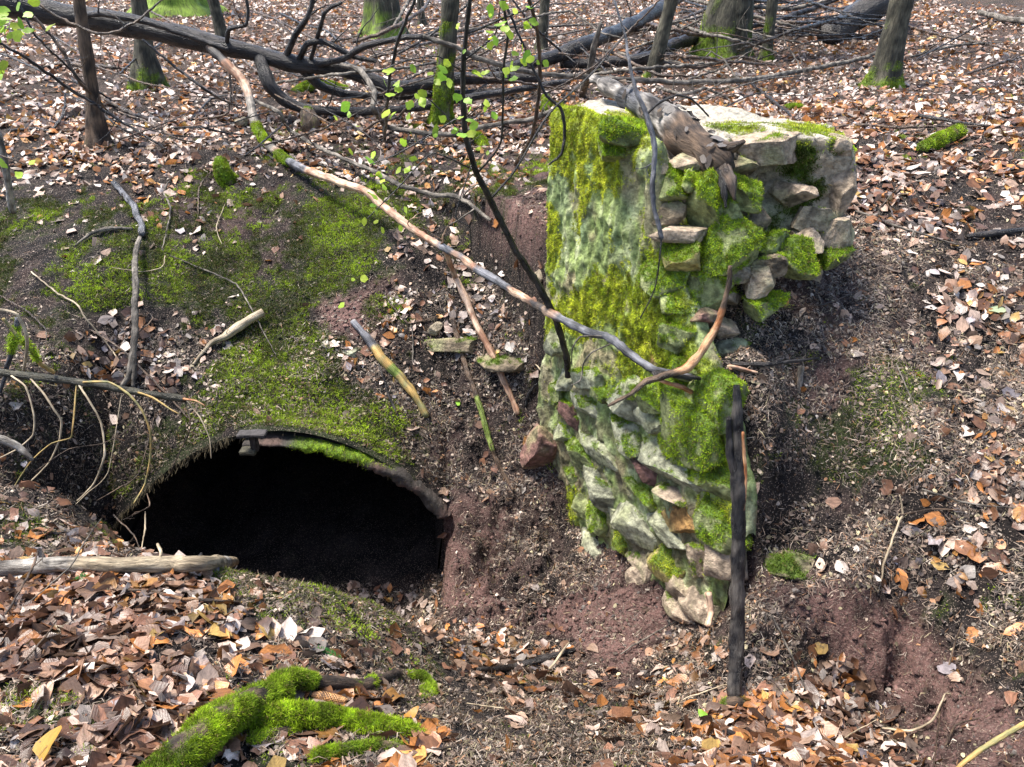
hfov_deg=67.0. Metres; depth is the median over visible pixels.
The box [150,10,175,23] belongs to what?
dead branch
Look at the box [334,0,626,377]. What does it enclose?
leafy sapling
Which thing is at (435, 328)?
rock
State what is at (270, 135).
dead branch
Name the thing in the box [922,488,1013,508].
loose twig
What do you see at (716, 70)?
dead branch
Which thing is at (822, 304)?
loose twig
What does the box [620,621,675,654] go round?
loose twig
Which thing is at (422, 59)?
dead branch
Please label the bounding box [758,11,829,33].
dead branch
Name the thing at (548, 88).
dead branch
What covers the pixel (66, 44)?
dead branch
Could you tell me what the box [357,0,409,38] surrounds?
tree
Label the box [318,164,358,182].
dead branch
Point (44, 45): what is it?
dead branch
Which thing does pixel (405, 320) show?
loose twig
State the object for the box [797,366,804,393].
fallen stick
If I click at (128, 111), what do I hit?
dead branch
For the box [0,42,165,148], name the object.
dead branch
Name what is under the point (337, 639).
loose twig
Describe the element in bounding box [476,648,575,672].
fallen stick
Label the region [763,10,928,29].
dead branch
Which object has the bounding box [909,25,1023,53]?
dead branch
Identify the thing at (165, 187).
loose twig
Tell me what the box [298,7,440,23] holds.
dead branch
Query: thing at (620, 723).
loose twig
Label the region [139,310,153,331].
loose twig
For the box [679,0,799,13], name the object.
dead branch
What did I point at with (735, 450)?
charred post
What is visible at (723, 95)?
dead branch
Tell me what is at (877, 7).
fallen log
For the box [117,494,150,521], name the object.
loose twig
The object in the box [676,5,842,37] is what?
dead branch
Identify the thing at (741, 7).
tree
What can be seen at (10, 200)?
birch stick
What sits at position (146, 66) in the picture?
tree
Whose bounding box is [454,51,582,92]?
dead branch
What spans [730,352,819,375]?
fallen stick
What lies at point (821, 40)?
dead branch
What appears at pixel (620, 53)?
dead branch
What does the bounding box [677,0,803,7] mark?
dead branch
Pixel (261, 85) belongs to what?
dead branch
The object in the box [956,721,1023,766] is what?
yellow stem
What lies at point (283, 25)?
dead branch
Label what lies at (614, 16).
dead branch
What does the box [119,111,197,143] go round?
dead branch
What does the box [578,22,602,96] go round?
branch
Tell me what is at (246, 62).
dead branch
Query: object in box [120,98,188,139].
dead branch
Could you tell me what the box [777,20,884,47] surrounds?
dead branch
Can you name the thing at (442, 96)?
tree
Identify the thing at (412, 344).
loose twig
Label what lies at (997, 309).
green leaf
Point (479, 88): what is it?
dead branch
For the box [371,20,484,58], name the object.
dead branch
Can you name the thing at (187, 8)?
tree
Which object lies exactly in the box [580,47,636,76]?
dead branch
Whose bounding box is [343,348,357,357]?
rock
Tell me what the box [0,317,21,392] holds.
arching stem
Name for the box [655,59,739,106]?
dead branch
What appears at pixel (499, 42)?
dead branch
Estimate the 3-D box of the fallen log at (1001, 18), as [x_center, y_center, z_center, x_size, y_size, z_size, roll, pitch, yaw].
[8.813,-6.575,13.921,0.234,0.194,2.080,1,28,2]
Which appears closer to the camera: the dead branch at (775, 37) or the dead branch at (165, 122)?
the dead branch at (165, 122)
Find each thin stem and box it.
[382,0,415,142]
[504,0,565,164]
[513,0,541,174]
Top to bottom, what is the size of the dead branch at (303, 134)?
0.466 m
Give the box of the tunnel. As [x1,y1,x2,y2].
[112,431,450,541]
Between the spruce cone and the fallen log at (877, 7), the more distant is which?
the fallen log at (877, 7)
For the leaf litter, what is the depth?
4.11 m
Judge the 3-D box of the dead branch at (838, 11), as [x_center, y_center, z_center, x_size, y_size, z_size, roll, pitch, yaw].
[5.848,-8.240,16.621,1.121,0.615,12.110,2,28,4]
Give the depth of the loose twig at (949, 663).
3.36 m
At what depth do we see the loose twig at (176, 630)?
2.81 m
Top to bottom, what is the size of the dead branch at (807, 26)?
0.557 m
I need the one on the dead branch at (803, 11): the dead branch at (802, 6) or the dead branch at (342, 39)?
the dead branch at (802, 6)
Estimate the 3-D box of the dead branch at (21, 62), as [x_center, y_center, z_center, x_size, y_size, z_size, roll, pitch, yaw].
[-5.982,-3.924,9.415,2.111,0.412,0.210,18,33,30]
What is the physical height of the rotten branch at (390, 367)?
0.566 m
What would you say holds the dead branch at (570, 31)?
on the ground
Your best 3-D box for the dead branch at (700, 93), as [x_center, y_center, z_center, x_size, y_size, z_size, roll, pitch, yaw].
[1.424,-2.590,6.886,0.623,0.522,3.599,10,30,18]
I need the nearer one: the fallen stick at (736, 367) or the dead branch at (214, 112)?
the fallen stick at (736, 367)
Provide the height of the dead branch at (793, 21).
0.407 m
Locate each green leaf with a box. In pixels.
[698,709,707,716]
[989,306,1005,312]
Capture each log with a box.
[0,543,238,576]
[490,0,684,71]
[559,10,762,68]
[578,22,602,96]
[589,74,745,207]
[817,0,917,44]
[916,122,967,152]
[976,10,1023,23]
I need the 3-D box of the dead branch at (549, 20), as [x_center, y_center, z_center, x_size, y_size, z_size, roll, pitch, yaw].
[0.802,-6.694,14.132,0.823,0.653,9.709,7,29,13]
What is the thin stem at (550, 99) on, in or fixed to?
hanging from the leafy sapling
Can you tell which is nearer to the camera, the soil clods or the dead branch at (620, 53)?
the soil clods
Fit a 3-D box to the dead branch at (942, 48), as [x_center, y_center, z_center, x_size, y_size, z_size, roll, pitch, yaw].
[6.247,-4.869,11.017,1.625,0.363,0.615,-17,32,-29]
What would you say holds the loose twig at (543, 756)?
on the ground
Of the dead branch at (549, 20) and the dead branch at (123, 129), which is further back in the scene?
the dead branch at (549, 20)
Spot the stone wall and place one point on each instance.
(644, 473)
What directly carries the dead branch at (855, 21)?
on the ground
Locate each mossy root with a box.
[138,665,437,766]
[305,735,455,762]
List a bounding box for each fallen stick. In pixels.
[75,226,132,245]
[107,588,239,602]
[111,180,145,236]
[120,236,141,386]
[378,363,398,417]
[449,317,514,490]
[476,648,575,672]
[524,383,537,406]
[548,642,569,669]
[704,591,713,626]
[722,730,752,736]
[727,365,757,374]
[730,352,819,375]
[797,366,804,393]
[966,227,1023,237]
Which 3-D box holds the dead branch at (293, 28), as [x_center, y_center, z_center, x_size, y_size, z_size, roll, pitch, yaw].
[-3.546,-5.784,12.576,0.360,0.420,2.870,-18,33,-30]
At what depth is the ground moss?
5.58 m
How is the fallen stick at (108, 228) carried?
on the ground
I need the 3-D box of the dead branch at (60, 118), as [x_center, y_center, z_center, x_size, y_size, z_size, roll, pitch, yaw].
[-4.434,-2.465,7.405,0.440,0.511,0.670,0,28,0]
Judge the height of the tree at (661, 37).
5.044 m
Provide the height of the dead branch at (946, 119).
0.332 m
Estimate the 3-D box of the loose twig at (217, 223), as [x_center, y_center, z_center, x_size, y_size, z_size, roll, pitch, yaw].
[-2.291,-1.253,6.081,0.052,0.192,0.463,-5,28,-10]
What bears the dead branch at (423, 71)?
on the ground
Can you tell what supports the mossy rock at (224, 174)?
on the ground
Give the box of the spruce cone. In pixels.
[311,691,347,702]
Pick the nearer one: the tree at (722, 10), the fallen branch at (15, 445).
the fallen branch at (15, 445)
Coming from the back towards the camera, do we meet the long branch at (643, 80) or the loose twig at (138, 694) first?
the long branch at (643, 80)
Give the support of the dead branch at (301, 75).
on the ground
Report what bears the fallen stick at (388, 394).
on the ground
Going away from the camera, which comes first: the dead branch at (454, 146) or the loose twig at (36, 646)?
the loose twig at (36, 646)
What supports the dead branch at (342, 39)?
on the ground
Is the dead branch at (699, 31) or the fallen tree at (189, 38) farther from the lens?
the dead branch at (699, 31)
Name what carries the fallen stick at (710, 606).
on the ground
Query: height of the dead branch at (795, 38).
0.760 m
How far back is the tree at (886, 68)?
8.61 m
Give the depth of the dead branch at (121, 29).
5.97 m
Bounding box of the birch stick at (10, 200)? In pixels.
[0,131,16,213]
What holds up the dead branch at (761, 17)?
on the dead branch at (702, 6)
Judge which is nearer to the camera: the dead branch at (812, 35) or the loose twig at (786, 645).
the loose twig at (786, 645)
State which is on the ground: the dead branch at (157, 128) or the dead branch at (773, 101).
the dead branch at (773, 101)
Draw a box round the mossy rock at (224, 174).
[212,155,238,185]
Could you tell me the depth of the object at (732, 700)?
3.47 m
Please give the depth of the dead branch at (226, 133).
6.61 m
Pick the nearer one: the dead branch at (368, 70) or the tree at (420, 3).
the dead branch at (368, 70)
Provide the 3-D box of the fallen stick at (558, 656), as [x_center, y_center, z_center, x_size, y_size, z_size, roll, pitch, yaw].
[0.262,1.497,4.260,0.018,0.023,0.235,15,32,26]
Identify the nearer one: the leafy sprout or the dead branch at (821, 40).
the leafy sprout
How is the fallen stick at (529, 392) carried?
on the ground
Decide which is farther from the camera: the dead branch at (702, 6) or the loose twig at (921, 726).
the dead branch at (702, 6)
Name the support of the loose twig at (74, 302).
on the ground
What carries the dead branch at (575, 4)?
on the ground
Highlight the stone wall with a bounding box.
[536,98,856,625]
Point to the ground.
(318, 518)
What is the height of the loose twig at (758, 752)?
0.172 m
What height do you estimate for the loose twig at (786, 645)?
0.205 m
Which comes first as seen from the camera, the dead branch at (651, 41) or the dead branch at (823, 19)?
the dead branch at (651, 41)
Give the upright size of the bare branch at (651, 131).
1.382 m
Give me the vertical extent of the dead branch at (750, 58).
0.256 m
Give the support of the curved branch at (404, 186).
on the ground
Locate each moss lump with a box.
[290,79,348,92]
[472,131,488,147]
[539,94,553,111]
[784,101,803,109]
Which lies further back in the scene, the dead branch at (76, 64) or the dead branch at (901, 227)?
the dead branch at (76, 64)
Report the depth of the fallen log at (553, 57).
10.53 m
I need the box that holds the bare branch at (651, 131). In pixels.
[613,0,708,318]
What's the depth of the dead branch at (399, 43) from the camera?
9.98 m
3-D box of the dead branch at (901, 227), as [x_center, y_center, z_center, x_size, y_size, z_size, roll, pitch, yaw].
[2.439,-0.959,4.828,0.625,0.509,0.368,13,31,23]
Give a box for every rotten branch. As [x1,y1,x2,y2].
[192,309,264,364]
[350,319,429,417]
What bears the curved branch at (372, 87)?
on the ground
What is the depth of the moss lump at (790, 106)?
7.65 m
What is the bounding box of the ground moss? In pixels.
[0,9,1023,766]
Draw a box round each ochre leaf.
[32,725,61,760]
[404,706,418,717]
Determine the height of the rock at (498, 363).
0.138 m
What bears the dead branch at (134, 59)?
on the ground
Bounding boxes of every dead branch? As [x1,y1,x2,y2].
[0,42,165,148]
[0,46,76,83]
[7,94,66,132]
[17,0,85,84]
[29,21,78,51]
[33,16,119,122]
[36,42,128,70]
[39,0,162,59]
[62,91,146,139]
[66,77,114,108]
[68,50,182,90]
[100,95,169,123]
[106,118,236,137]
[119,43,166,73]
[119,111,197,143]
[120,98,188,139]
[142,39,245,107]
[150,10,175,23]
[172,114,252,139]
[188,108,284,128]
[190,24,271,72]
[190,95,227,120]
[196,109,226,117]
[199,39,240,119]
[212,75,309,94]
[220,138,273,158]
[245,108,290,163]
[249,81,354,138]
[249,113,354,148]
[253,10,316,38]
[261,15,305,43]
[272,71,358,90]
[276,57,466,90]
[279,12,344,47]
[288,72,340,88]
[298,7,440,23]
[306,32,361,53]
[309,87,378,100]
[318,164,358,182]
[322,108,382,150]
[326,0,480,79]
[329,25,415,57]
[335,49,467,124]
[340,63,460,139]
[343,35,435,64]
[351,19,436,67]
[352,0,440,43]
[362,0,535,51]
[362,80,430,130]
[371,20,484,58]
[375,0,421,36]
[388,33,519,70]
[398,0,472,53]
[398,118,492,147]
[403,40,491,80]
[427,57,575,90]
[431,11,612,36]
[434,9,537,73]
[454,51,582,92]
[458,0,589,61]
[458,42,629,123]
[469,3,590,27]
[470,53,510,74]
[472,49,546,93]
[483,67,576,87]
[492,1,655,42]
[507,14,625,61]
[507,48,635,110]
[509,14,611,39]
[512,0,578,62]
[536,34,626,72]
[547,0,659,93]
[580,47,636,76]
[593,18,725,74]
[595,4,681,35]
[597,48,723,75]
[614,52,704,85]
[625,10,705,60]
[627,5,706,35]
[634,3,755,32]
[636,22,714,45]
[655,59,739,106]
[658,48,774,65]
[661,16,776,59]
[663,46,772,69]
[670,46,760,98]
[671,70,728,102]
[672,2,779,61]
[676,3,825,47]
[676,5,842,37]
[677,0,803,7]
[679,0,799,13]
[683,0,828,37]
[685,0,839,33]
[688,50,751,87]
[690,30,784,47]
[699,53,814,103]
[724,83,807,106]
[727,19,842,56]
[737,11,859,51]
[750,84,826,120]
[753,0,817,18]
[753,0,838,28]
[753,13,808,31]
[754,0,785,3]
[754,0,831,13]
[754,9,803,32]
[754,14,838,27]
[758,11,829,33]
[758,17,911,59]
[761,4,850,21]
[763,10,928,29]
[774,33,880,36]
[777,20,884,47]
[784,0,917,28]
[792,27,819,40]
[800,0,885,15]
[802,0,913,35]
[809,64,865,106]
[833,116,1019,136]
[839,20,884,40]
[853,184,956,255]
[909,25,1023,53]
[910,31,1001,57]
[916,17,990,59]
[918,89,1005,126]
[967,37,1023,74]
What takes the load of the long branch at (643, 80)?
on the ground
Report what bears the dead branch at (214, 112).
on the ground
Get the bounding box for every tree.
[0,0,570,116]
[73,0,113,147]
[126,0,169,90]
[127,0,228,18]
[207,0,226,36]
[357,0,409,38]
[417,0,427,25]
[426,0,459,127]
[533,0,549,51]
[642,0,677,77]
[687,0,755,60]
[734,0,749,55]
[757,0,777,60]
[858,0,913,88]
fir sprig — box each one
[71,572,85,581]
[317,645,342,659]
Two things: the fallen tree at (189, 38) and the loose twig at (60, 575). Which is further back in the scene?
the fallen tree at (189, 38)
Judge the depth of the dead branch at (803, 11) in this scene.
12.96 m
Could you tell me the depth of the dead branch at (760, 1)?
12.87 m
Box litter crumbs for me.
[0,88,1023,766]
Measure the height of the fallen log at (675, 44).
0.612 m
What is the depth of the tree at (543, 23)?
11.66 m
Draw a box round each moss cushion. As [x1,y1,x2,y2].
[403,667,439,700]
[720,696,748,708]
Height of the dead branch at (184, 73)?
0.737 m
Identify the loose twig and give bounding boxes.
[0,295,46,346]
[5,549,48,614]
[15,620,56,671]
[31,271,124,375]
[32,518,101,599]
[91,329,187,417]
[110,256,164,271]
[114,515,139,545]
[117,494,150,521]
[127,673,147,708]
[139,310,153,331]
[141,512,145,546]
[162,144,202,249]
[162,625,192,636]
[171,255,275,354]
[197,170,211,218]
[216,204,224,243]
[320,624,363,653]
[370,620,431,653]
[387,298,437,324]
[393,637,454,659]
[412,324,413,363]
[467,703,528,713]
[475,344,484,391]
[500,749,592,765]
[608,706,655,730]
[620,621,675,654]
[683,684,726,699]
[746,750,777,754]
[771,614,806,690]
[779,284,870,309]
[843,719,876,738]
[877,495,903,592]
[882,693,945,731]
[896,364,916,415]
[899,497,978,514]
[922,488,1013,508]
[933,623,961,766]
[935,716,978,745]
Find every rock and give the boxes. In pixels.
[235,117,247,126]
[300,106,320,131]
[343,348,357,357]
[421,336,477,352]
[427,322,442,335]
[476,350,524,371]
[519,424,556,469]
[535,269,542,281]
[715,337,751,357]
[763,548,816,581]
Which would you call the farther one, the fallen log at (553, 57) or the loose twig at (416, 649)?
the fallen log at (553, 57)
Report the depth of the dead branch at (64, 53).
6.45 m
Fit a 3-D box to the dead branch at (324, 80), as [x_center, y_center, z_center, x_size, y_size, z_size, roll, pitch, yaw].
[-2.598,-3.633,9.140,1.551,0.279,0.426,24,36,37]
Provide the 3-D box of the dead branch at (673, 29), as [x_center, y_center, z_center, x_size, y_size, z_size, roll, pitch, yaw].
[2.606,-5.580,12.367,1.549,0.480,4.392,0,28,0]
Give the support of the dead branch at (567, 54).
on the ground
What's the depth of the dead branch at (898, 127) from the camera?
6.50 m
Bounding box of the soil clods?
[0,189,1023,766]
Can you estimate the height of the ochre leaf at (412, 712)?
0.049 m
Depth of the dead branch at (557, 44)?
11.56 m
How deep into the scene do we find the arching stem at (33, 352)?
4.20 m
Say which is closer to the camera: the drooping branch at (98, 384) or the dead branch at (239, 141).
the drooping branch at (98, 384)
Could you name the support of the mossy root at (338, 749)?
on the ground
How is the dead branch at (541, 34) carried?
on the ground
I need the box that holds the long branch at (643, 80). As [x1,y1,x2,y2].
[422,31,875,85]
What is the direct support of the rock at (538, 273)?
on the ground
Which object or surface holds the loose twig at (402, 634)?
on the ground
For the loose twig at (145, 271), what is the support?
on the ground
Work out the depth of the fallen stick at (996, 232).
4.84 m
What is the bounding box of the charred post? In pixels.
[725,385,746,696]
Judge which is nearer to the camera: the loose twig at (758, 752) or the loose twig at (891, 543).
the loose twig at (758, 752)
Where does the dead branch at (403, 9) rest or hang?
on the ground
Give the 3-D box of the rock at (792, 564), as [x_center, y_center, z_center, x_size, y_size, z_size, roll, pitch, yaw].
[1.413,0.911,3.905,0.542,0.169,0.240,6,29,12]
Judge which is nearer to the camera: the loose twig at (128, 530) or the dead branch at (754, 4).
the loose twig at (128, 530)
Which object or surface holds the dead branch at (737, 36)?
on the ground
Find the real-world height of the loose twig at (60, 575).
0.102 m
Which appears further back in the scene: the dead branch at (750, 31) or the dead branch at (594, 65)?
the dead branch at (750, 31)
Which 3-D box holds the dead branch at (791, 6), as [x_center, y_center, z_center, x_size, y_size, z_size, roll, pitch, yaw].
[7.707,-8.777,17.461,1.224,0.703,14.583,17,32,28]
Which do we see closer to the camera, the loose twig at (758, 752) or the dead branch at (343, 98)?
the loose twig at (758, 752)
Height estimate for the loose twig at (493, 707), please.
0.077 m
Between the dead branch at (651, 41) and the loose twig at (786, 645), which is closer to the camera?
the loose twig at (786, 645)
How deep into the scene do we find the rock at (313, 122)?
7.53 m
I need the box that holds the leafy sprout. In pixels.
[0,0,53,178]
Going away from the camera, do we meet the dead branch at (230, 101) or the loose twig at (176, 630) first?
the loose twig at (176, 630)
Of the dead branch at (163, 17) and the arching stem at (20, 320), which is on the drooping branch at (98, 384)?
the arching stem at (20, 320)
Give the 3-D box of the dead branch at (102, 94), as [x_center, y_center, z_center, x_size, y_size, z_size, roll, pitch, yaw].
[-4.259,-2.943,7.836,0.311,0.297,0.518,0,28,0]
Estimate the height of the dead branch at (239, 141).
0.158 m
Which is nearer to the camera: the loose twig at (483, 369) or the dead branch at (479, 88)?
the loose twig at (483, 369)
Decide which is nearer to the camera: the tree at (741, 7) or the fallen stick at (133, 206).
the fallen stick at (133, 206)
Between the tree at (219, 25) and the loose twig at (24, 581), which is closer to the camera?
the loose twig at (24, 581)
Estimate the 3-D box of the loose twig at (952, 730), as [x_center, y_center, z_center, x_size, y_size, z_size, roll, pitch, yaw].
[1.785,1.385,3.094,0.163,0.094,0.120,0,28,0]
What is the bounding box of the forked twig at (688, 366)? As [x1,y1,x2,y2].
[607,265,732,406]
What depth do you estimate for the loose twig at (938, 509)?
3.72 m
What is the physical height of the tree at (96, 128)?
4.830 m
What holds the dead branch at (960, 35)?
on the ground
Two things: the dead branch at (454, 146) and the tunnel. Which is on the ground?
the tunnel
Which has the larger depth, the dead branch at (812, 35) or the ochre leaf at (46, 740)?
the dead branch at (812, 35)
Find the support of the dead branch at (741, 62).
on the ground
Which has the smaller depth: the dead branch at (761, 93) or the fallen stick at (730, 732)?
the fallen stick at (730, 732)
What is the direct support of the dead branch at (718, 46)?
on the ground
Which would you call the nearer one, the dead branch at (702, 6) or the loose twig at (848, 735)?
the loose twig at (848, 735)
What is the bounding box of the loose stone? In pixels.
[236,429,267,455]
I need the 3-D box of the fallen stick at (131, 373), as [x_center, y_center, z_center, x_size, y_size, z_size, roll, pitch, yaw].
[-2.603,-0.538,5.393,0.122,0.647,1.237,-6,29,-11]
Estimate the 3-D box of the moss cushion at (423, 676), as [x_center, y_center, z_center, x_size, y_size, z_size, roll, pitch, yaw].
[-0.365,1.283,3.247,0.163,0.319,0.391,-10,30,-18]
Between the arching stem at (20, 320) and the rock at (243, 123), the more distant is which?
the rock at (243, 123)
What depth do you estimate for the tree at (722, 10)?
11.16 m
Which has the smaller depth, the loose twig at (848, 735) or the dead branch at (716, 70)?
the loose twig at (848, 735)
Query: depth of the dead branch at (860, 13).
11.83 m
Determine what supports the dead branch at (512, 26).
on the ground
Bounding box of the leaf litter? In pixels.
[0,0,1023,766]
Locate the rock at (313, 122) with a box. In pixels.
[300,106,320,131]
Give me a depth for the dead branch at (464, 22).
13.47 m
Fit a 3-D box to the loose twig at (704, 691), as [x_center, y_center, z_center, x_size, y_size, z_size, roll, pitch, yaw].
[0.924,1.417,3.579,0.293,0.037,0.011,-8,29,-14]
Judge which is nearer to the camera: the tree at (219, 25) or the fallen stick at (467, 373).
the fallen stick at (467, 373)
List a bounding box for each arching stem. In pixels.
[0,308,28,371]
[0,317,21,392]
[2,318,55,373]
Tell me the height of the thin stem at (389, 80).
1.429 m
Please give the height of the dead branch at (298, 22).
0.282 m
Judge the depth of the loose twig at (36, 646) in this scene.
2.54 m
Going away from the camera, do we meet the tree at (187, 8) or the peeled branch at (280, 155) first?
the peeled branch at (280, 155)
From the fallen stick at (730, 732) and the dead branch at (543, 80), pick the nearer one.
the fallen stick at (730, 732)
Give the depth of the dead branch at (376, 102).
7.62 m
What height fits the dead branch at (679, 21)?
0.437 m
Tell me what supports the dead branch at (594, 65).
on the ground
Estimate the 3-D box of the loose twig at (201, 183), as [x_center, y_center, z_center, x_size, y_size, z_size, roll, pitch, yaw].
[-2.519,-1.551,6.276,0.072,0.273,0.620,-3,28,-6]
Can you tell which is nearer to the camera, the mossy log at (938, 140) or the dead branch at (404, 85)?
the mossy log at (938, 140)
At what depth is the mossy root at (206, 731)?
2.46 m
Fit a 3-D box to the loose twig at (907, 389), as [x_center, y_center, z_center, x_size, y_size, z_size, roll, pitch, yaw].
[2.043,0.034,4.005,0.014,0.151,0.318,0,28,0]
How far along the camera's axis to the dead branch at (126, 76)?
8.90 m
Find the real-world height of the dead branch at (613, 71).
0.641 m
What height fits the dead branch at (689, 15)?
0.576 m
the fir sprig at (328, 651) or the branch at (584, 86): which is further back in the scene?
the branch at (584, 86)
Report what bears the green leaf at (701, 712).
on the leaf litter
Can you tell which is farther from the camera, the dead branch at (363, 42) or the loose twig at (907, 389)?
the dead branch at (363, 42)
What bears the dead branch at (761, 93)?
on the ground
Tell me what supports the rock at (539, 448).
on the ground
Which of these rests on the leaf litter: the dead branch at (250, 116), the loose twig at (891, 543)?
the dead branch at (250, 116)
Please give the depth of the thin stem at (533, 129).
5.12 m
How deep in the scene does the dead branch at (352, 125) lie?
7.13 m
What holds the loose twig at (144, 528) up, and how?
on the leaf litter
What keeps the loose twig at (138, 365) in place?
on the ground
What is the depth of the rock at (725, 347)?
4.00 m
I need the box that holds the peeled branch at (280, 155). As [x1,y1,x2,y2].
[206,45,692,414]
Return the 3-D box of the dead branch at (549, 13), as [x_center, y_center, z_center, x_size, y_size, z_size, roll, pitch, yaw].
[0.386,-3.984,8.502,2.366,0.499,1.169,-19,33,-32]
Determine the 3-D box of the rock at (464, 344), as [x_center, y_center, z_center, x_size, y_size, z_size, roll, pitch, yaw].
[-0.420,-0.304,5.574,0.510,0.112,0.258,0,28,0]
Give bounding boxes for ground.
[0,0,1023,766]
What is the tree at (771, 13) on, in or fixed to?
on the ground
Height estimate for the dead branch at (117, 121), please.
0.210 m
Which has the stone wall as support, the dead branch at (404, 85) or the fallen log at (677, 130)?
the fallen log at (677, 130)
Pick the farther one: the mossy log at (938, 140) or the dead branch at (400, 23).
the dead branch at (400, 23)
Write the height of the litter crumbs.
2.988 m
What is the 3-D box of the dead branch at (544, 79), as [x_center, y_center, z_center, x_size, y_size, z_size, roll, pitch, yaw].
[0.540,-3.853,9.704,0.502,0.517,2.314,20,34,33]
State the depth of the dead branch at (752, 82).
6.14 m
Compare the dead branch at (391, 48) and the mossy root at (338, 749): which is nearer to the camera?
the mossy root at (338, 749)
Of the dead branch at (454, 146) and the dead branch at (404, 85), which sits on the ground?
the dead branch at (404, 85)
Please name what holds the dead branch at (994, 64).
on the ground
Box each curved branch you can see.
[255,99,492,231]
[340,63,552,141]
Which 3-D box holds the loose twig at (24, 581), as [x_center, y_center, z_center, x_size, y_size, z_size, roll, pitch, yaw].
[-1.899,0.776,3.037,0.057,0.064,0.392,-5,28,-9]
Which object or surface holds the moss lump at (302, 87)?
on the ground
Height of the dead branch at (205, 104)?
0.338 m
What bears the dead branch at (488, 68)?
on the ground
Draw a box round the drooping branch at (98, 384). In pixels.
[0,368,211,503]
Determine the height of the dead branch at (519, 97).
0.671 m
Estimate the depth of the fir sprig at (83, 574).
3.12 m
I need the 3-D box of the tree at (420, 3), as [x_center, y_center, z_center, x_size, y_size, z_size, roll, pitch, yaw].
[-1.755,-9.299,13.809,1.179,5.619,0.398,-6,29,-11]
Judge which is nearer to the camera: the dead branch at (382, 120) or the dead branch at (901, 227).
the dead branch at (901, 227)
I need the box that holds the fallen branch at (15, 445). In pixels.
[0,435,33,460]
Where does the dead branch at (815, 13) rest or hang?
on the leaf litter
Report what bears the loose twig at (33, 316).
on the ground
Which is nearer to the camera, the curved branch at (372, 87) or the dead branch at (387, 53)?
the curved branch at (372, 87)
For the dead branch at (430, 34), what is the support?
on the ground
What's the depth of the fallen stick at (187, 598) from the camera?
3.05 m
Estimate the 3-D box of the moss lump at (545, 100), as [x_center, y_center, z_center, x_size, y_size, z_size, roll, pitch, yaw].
[0.371,-2.979,8.253,0.168,0.214,0.386,0,28,0]
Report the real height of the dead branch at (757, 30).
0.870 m
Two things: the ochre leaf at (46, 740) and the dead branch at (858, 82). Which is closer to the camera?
the ochre leaf at (46, 740)
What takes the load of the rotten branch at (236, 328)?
on the ground
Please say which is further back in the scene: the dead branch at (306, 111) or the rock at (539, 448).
the dead branch at (306, 111)
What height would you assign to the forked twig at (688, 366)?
0.629 m
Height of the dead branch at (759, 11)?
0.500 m
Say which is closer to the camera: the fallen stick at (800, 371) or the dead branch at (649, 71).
the fallen stick at (800, 371)

